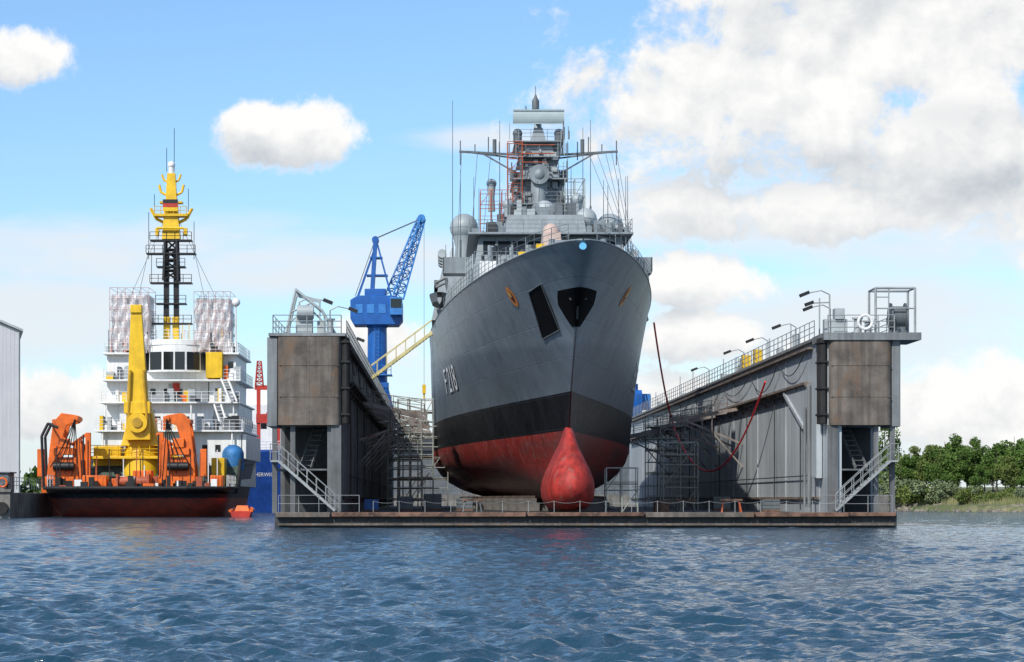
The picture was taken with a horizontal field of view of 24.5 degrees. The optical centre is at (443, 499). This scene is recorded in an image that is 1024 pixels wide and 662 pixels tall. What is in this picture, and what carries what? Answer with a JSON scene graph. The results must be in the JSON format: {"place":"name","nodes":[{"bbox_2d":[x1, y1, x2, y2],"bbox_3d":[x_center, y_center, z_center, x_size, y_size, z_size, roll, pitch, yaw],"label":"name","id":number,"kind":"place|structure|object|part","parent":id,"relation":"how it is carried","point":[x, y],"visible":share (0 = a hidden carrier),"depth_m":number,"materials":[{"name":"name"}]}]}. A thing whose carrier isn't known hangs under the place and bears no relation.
{"place":"outdoors","nodes":[
{"label":"outdoors","id":0,"kind":"place"},
{"bbox_2d":[0,320,22,492],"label":"warehouse","id":1,"kind":"structure","parent":0,"point":[10,336],"depth_m":245.80,"materials":[{"name":"white metal"}]},
{"bbox_2d":[350,214,425,406],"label":"dock crane","id":2,"kind":"object","parent":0,"point":[378,313],"visible":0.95,"depth_m":266.99,"materials":[{"name":"blue metal"}]},
{"bbox_2d":[391,299,400,307],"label":"cab window","id":3,"kind":"structure","parent":2,"relation":"in","point":[395,303],"depth_m":264.89,"materials":[{"name":"grey glass"}]},
{"bbox_2d":[388,411,422,507],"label":"scaffold tower","id":4,"kind":"structure","parent":0,"point":[411,461],"depth_m":222.05,"materials":[{"name":"grey metal"}]},
{"bbox_2d":[397,398,433,509],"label":"scaffold tower","id":5,"kind":"structure","parent":0,"point":[413,434],"depth_m":185.98,"materials":[{"name":"grey metal"}]},
{"bbox_2d":[394,439,475,494],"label":"shed","id":6,"kind":"structure","parent":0,"point":[427,470],"depth_m":345.00,"materials":[{"name":"metal"}]},
{"bbox_2d":[412,473,429,494],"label":"door","id":7,"kind":"structure","parent":6,"relation":"in","point":[427,483],"depth_m":344.89,"materials":[{"name":"metal"}]},
{"bbox_2d":[458,488,475,494],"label":"door","id":8,"kind":"structure","parent":6,"relation":"in","point":[459,492],"depth_m":344.89,"materials":[{"name":"metal"}]},
{"bbox_2d":[0,511,1023,661],"bbox_3d":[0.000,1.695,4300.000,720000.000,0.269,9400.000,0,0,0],"label":"water","id":9,"kind":"structure","parent":0,"point":[929,586],"depth_m":42.58,"materials":[{"name":"blue liquid"}]},
{"bbox_2d":[37,128,259,516],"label":"salvage vessel","id":10,"kind":"object","parent":9,"relation":"on","point":[178,437],"visible":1,"depth_m":242.95,"materials":[{"name":"white metal"}]},
{"bbox_2d":[229,505,254,516],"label":"rescue boat","id":11,"kind":"object","parent":9,"relation":"on","point":[242,511],"visible":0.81,"depth_m":223.60,"materials":[{"name":"orange paint"}]},
{"bbox_2d":[246,361,279,511],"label":"research ship","id":12,"kind":"object","parent":9,"relation":"on","point":[260,497],"visible":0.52,"depth_m":311.81,"materials":[{"name":"white paint"}]},
{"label":"window","id":13,"kind":"part","parent":12,"relation":"part of","materials":[{"name":"black glass"}]},
{"bbox_2d":[267,287,920,527],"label":"floating dock","id":14,"kind":"object","parent":9,"relation":"on","point":[806,453],"visible":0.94,"depth_m":145.93,"materials":[{"name":"metal"}]},
{"bbox_2d":[364,499,378,511],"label":"crate","id":15,"kind":"object","parent":14,"relation":"on","point":[368,505],"visible":1,"depth_m":157.50,"materials":[{"name":"blue plastic"}]},
{"bbox_2d":[371,319,431,378],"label":"gangway","id":16,"kind":"object","parent":14,"relation":"on","point":[401,355],"visible":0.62,"depth_m":199.37,"materials":[{"name":"yellow paint"}]},
{"bbox_2d":[396,496,413,510],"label":"crate","id":17,"kind":"object","parent":14,"relation":"on","point":[406,506],"visible":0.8,"depth_m":165.50,"materials":[{"name":"grey metal"}]},
{"bbox_2d":[387,426,447,508],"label":"scaffold tower","id":18,"kind":"structure","parent":14,"relation":"on","point":[403,447],"depth_m":203.99,"materials":[{"name":"grey metal"}]},
{"bbox_2d":[423,494,441,509],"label":"crate","id":19,"kind":"object","parent":14,"relation":"on","point":[436,501],"visible":0.96,"depth_m":175.50,"materials":[{"name":"grey metal"}]},
{"bbox_2d":[456,498,472,510],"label":"crate","id":20,"kind":"object","parent":14,"relation":"on","point":[460,503],"visible":0.72,"depth_m":167.50,"materials":[{"name":"grey metal"}]},
{"bbox_2d":[462,499,482,511],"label":"trestle","id":21,"kind":"object","parent":14,"relation":"on","point":[465,500],"visible":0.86,"depth_m":154.80,"materials":[{"name":"brown wood"}]},
{"bbox_2d":[472,496,486,509],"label":"bilge block","id":22,"kind":"object","parent":14,"relation":"on","point":[474,503],"depth_m":191.52,"materials":[{"name":"concrete"}]},
{"bbox_2d":[478,496,488,509],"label":"bilge block","id":23,"kind":"object","parent":14,"relation":"on","point":[484,498],"depth_m":186.50,"materials":[{"name":"concrete"}]},
{"bbox_2d":[485,496,495,509],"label":"bilge block","id":24,"kind":"object","parent":14,"relation":"on","point":[490,501],"depth_m":181.55,"materials":[{"name":"concrete"}]},
{"bbox_2d":[492,496,503,509],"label":"bilge block","id":25,"kind":"object","parent":14,"relation":"on","point":[495,505],"depth_m":176.50,"materials":[{"name":"concrete"}]},
{"bbox_2d":[499,496,511,510],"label":"bilge block","id":26,"kind":"object","parent":14,"relation":"on","point":[505,499],"depth_m":171.55,"materials":[{"name":"concrete"}]},
{"bbox_2d":[507,496,519,510],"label":"bilge block","id":27,"kind":"object","parent":14,"relation":"on","point":[511,505],"depth_m":166.55,"materials":[{"name":"concrete"}]},
{"bbox_2d":[516,496,539,510],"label":"bilge block","id":28,"kind":"object","parent":14,"relation":"on","point":[521,506],"depth_m":161.50,"materials":[{"name":"concrete"}]},
{"bbox_2d":[553,509,575,511],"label":"keel block","id":29,"kind":"object","parent":14,"relation":"on","point":[554,510],"depth_m":151.40,"materials":[{"name":"concrete"}]},
{"bbox_2d":[429,86,652,510],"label":"warship","id":30,"kind":"object","parent":29,"relation":"on","point":[540,297],"visible":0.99,"depth_m":163.78,"materials":[{"name":"grey metal"}]},
{"bbox_2d":[577,498,597,510],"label":"bilge block","id":31,"kind":"object","parent":14,"relation":"on","point":[593,506],"depth_m":161.50,"materials":[{"name":"concrete"}]},
{"bbox_2d":[594,496,599,510],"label":"bilge block","id":32,"kind":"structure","parent":14,"relation":"on","point":[598,503],"depth_m":166.50,"materials":[{"name":"concrete"}]},
{"bbox_2d":[653,501,669,511],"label":"crate","id":33,"kind":"object","parent":14,"relation":"on","point":[664,506],"visible":0.99,"depth_m":157.50,"materials":[{"name":"brown wood"}]},
{"bbox_2d":[675,499,695,511],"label":"trestle","id":34,"kind":"object","parent":14,"relation":"on","point":[678,500],"visible":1,"depth_m":159.80,"materials":[{"name":"grey metal"}]},
{"bbox_2d":[653,322,765,471],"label":"hose","id":35,"kind":"object","parent":14,"relation":"hanging from","point":[739,443],"visible":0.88,"depth_m":187.32,"materials":[{"name":"red rubber"}]},
{"bbox_2d":[712,496,730,510],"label":"crate","id":36,"kind":"object","parent":14,"relation":"on","point":[716,506],"visible":0.84,"depth_m":174.50,"materials":[{"name":"metal"}]},
{"bbox_2d":[719,499,742,511],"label":"trestle","id":37,"kind":"object","parent":14,"relation":"on","point":[739,504],"visible":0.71,"depth_m":145.80,"materials":[{"name":"orange metal"}]},
{"bbox_2d":[760,499,779,511],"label":"crate","id":38,"kind":"object","parent":14,"relation":"on","point":[771,505],"visible":0.98,"depth_m":155.50,"materials":[{"name":"grey metal"}]},
{"bbox_2d":[0,0,1023,489],"label":"sky","id":39,"kind":"structure","parent":0,"point":[771,153],"materials":[{"name":"blue"}]},
{"bbox_2d":[26,487,1023,511],"bbox_3d":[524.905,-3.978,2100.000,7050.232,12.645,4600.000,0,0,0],"label":"ground","id":40,"kind":"structure","parent":0,"point":[949,507],"depth_m":325.34,"materials":[{"name":"green plant"}]},
{"bbox_2d":[0,477,59,517],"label":"quay wall","id":41,"kind":"structure","parent":40,"relation":"on","point":[18,505],"depth_m":219.22,"materials":[{"name":"concrete"}]},
{"bbox_2d":[0,472,16,492],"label":"quay cabin","id":42,"kind":"object","parent":41,"relation":"on","point":[6,475],"visible":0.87,"depth_m":217.00,"materials":[{"name":"white metal"}]},
{"bbox_2d":[20,465,41,492],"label":"distant wood","id":43,"kind":"object","parent":40,"relation":"on","point":[32,475],"visible":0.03,"depth_m":547.13,"materials":[{"name":"green plant"}]},
{"bbox_2d":[394,486,888,511],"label":"quay wall","id":44,"kind":"structure","parent":40,"relation":"on","point":[614,499],"depth_m":318.00,"materials":[{"name":"concrete"}]},
{"bbox_2d":[632,384,650,416],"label":"dock crane","id":45,"kind":"object","parent":44,"relation":"on","point":[639,397],"visible":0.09,"depth_m":332.85,"materials":[{"name":"blue metal"}]},
{"bbox_2d":[879,451,896,471],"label":"tree","id":46,"kind":"object","parent":40,"relation":"on","point":[884,460],"visible":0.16,"depth_m":371.53,"materials":[{"name":"green plant"}]},
{"bbox_2d":[879,478,897,494],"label":"shrub","id":47,"kind":"object","parent":40,"relation":"on","point":[881,481],"visible":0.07,"depth_m":350.10,"materials":[{"name":"green plant"}]},
{"bbox_2d":[879,427,904,461],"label":"tree","id":48,"kind":"object","parent":40,"relation":"on","point":[897,440],"visible":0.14,"depth_m":375.64,"materials":[{"name":"green plant"}]},
{"bbox_2d":[881,482,906,501],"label":"shrub","id":49,"kind":"object","parent":40,"relation":"on","point":[886,488],"visible":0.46,"depth_m":342.04,"materials":[{"name":"green plant"}]},
{"bbox_2d":[879,471,910,485],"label":"shrub","id":50,"kind":"object","parent":40,"relation":"on","point":[885,477],"visible":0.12,"depth_m":351.33,"materials":[{"name":"green plant"}]},
{"bbox_2d":[879,478,917,494],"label":"shrub","id":51,"kind":"object","parent":40,"relation":"on","point":[897,482],"visible":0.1,"depth_m":348.24,"materials":[{"name":"green plant"}]},
{"bbox_2d":[887,466,917,480],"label":"tree","id":52,"kind":"object","parent":40,"relation":"on","point":[902,474],"visible":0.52,"depth_m":353.13,"materials":[{"name":"green plant"}]},
{"bbox_2d":[888,484,925,502],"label":"shrub","id":53,"kind":"object","parent":40,"relation":"on","point":[899,493],"visible":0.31,"depth_m":340.16,"materials":[{"name":"green plant"}]},
{"bbox_2d":[895,446,922,470],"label":"tree","id":54,"kind":"object","parent":40,"relation":"on","point":[914,450],"visible":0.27,"depth_m":366.57,"materials":[{"name":"green plant"}]},
{"bbox_2d":[906,456,921,482],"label":"tree","id":55,"kind":"object","parent":40,"relation":"on","point":[915,459],"visible":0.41,"depth_m":356.59,"materials":[{"name":"green plant"}]},
{"bbox_2d":[900,454,927,478],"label":"tree","id":56,"kind":"object","parent":40,"relation":"on","point":[905,460],"visible":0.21,"depth_m":361.74,"materials":[{"name":"green plant"}]},
{"bbox_2d":[900,483,930,503],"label":"shrub","id":57,"kind":"object","parent":40,"relation":"on","point":[909,496],"visible":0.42,"depth_m":337.99,"materials":[{"name":"green plant"}]},
{"bbox_2d":[913,444,948,485],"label":"tree","id":58,"kind":"object","parent":40,"relation":"on","point":[920,465],"visible":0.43,"depth_m":353.69,"materials":[{"name":"green plant"}]},
{"bbox_2d":[909,479,954,502],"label":"shrub","id":59,"kind":"object","parent":40,"relation":"on","point":[950,488],"visible":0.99,"depth_m":333.72,"materials":[{"name":"green plant"}]},
{"bbox_2d":[923,448,946,484],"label":"tree","id":60,"kind":"object","parent":40,"relation":"on","point":[931,473],"visible":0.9,"depth_m":344.87,"materials":[{"name":"green plant"}]},
{"bbox_2d":[928,484,961,502],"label":"shrub","id":61,"kind":"object","parent":40,"relation":"on","point":[939,495],"visible":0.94,"depth_m":332.80,"materials":[{"name":"green plant"}]},
{"bbox_2d":[921,444,969,479],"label":"tree","id":62,"kind":"object","parent":40,"relation":"on","point":[943,451],"visible":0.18,"depth_m":354.60,"materials":[{"name":"green plant"}]},
{"bbox_2d":[944,481,960,498],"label":"shrub","id":63,"kind":"object","parent":40,"relation":"on","point":[956,488],"visible":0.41,"depth_m":334.38,"materials":[{"name":"green plant"}]},
{"bbox_2d":[941,472,964,485],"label":"tree","id":64,"kind":"object","parent":40,"relation":"on","point":[947,478],"visible":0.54,"depth_m":342.06,"materials":[{"name":"green plant"}]},
{"bbox_2d":[939,442,972,476],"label":"tree","id":65,"kind":"object","parent":40,"relation":"on","point":[946,445],"visible":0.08,"depth_m":363.33,"materials":[{"name":"green plant"}]},
{"bbox_2d":[940,433,972,481],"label":"tree","id":66,"kind":"object","parent":40,"relation":"on","point":[951,467],"visible":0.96,"depth_m":345.61,"materials":[{"name":"green plant"}]},
{"bbox_2d":[941,444,972,480],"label":"tree","id":67,"kind":"object","parent":40,"relation":"on","point":[949,449],"visible":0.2,"depth_m":354.27,"materials":[{"name":"green plant"}]},
{"bbox_2d":[895,493,1023,504],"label":"reeds","id":68,"kind":"object","parent":40,"relation":"on","point":[1010,501],"visible":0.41,"depth_m":323.68,"materials":[{"name":"green plant"}]},
{"bbox_2d":[895,503,1023,511],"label":"shoreline rocks","id":69,"kind":"object","parent":40,"relation":"on","point":[903,508],"visible":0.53,"depth_m":325.43,"materials":[{"name":"grey stone"}]},
{"bbox_2d":[954,487,984,502],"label":"shrub","id":70,"kind":"object","parent":40,"relation":"on","point":[962,495],"visible":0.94,"depth_m":325.31,"materials":[{"name":"green plant"}]},
{"bbox_2d":[961,449,990,485],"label":"tree","id":71,"kind":"object","parent":40,"relation":"on","point":[975,453],"visible":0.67,"depth_m":348.65,"materials":[{"name":"green plant"}]},
{"bbox_2d":[968,436,988,485],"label":"tree","id":72,"kind":"object","parent":40,"relation":"on","point":[974,442],"visible":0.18,"depth_m":354.23,"materials":[{"name":"green plant"}]},
{"bbox_2d":[968,465,990,488],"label":"tree","id":73,"kind":"object","parent":40,"relation":"on","point":[980,480],"visible":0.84,"depth_m":334.21,"materials":[{"name":"green plant"}]},
{"bbox_2d":[966,485,992,500],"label":"shrub","id":74,"kind":"object","parent":40,"relation":"on","point":[974,490],"visible":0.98,"depth_m":324.74,"materials":[{"name":"green plant"}]},
{"bbox_2d":[979,445,995,490],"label":"tree","id":75,"kind":"object","parent":40,"relation":"on","point":[983,449],"visible":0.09,"depth_m":363.07,"materials":[{"name":"green plant"}]},
{"bbox_2d":[985,457,995,491],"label":"tree","id":76,"kind":"object","parent":40,"relation":"on","point":[987,467],"visible":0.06,"depth_m":352.85,"materials":[{"name":"green plant"}]},
{"bbox_2d":[983,492,1001,501],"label":"shrub","id":77,"kind":"object","parent":40,"relation":"on","point":[988,495],"visible":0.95,"depth_m":322.17,"materials":[{"name":"green plant"}]},
{"bbox_2d":[979,452,1014,491],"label":"tree","id":78,"kind":"object","parent":40,"relation":"on","point":[986,460],"visible":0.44,"depth_m":341.08,"materials":[{"name":"green plant"}]},
{"bbox_2d":[994,492,1012,500],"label":"shrub","id":79,"kind":"object","parent":40,"relation":"on","point":[1005,495],"visible":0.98,"depth_m":321.31,"materials":[{"name":"green plant"}]},
{"bbox_2d":[986,443,1023,482],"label":"tree","id":80,"kind":"object","parent":40,"relation":"on","point":[996,449],"visible":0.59,"depth_m":343.28,"materials":[{"name":"green plant"}]},
{"bbox_2d":[996,488,1015,494],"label":"shrub","id":81,"kind":"object","parent":40,"relation":"on","point":[1008,490],"visible":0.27,"depth_m":325.62,"materials":[{"name":"green plant"}]},
{"bbox_2d":[993,455,1021,488],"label":"tree","id":82,"kind":"object","parent":40,"relation":"on","point":[1013,474],"visible":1,"depth_m":335.51,"materials":[{"name":"green plant"}]},
{"bbox_2d":[995,438,1023,489],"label":"tree","id":83,"kind":"object","parent":40,"relation":"on","point":[1019,443],"visible":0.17,"depth_m":358.17,"materials":[{"name":"green plant"}]},
{"bbox_2d":[1013,489,1023,499],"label":"shrub","id":84,"kind":"object","parent":40,"relation":"on","point":[1018,492],"visible":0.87,"depth_m":319.78,"materials":[{"name":"green plant"}]},
{"bbox_2d":[1016,474,1023,485],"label":"tree","id":85,"kind":"object","parent":40,"relation":"on","point":[1021,481],"visible":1,"depth_m":331.41,"materials":[{"name":"green plant"}]},
{"bbox_2d":[594,446,629,494],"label":"shed","id":86,"kind":"structure","parent":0,"point":[626,475],"depth_m":321.00,"materials":[{"name":"metal"}]},
{"bbox_2d":[604,467,637,511],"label":"scaffold tower","id":87,"kind":"structure","parent":0,"point":[621,490],"depth_m":150.50,"materials":[{"name":"grey metal"}]},
{"bbox_2d":[645,415,684,508],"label":"scaffold tower","id":88,"kind":"structure","parent":0,"point":[657,426],"depth_m":205.42,"materials":[{"name":"grey metal"}]},
{"bbox_2d":[660,442,697,509],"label":"scaffold tower","id":89,"kind":"structure","parent":0,"point":[677,455],"depth_m":178.00,"materials":[{"name":"grey metal"}]}
]}

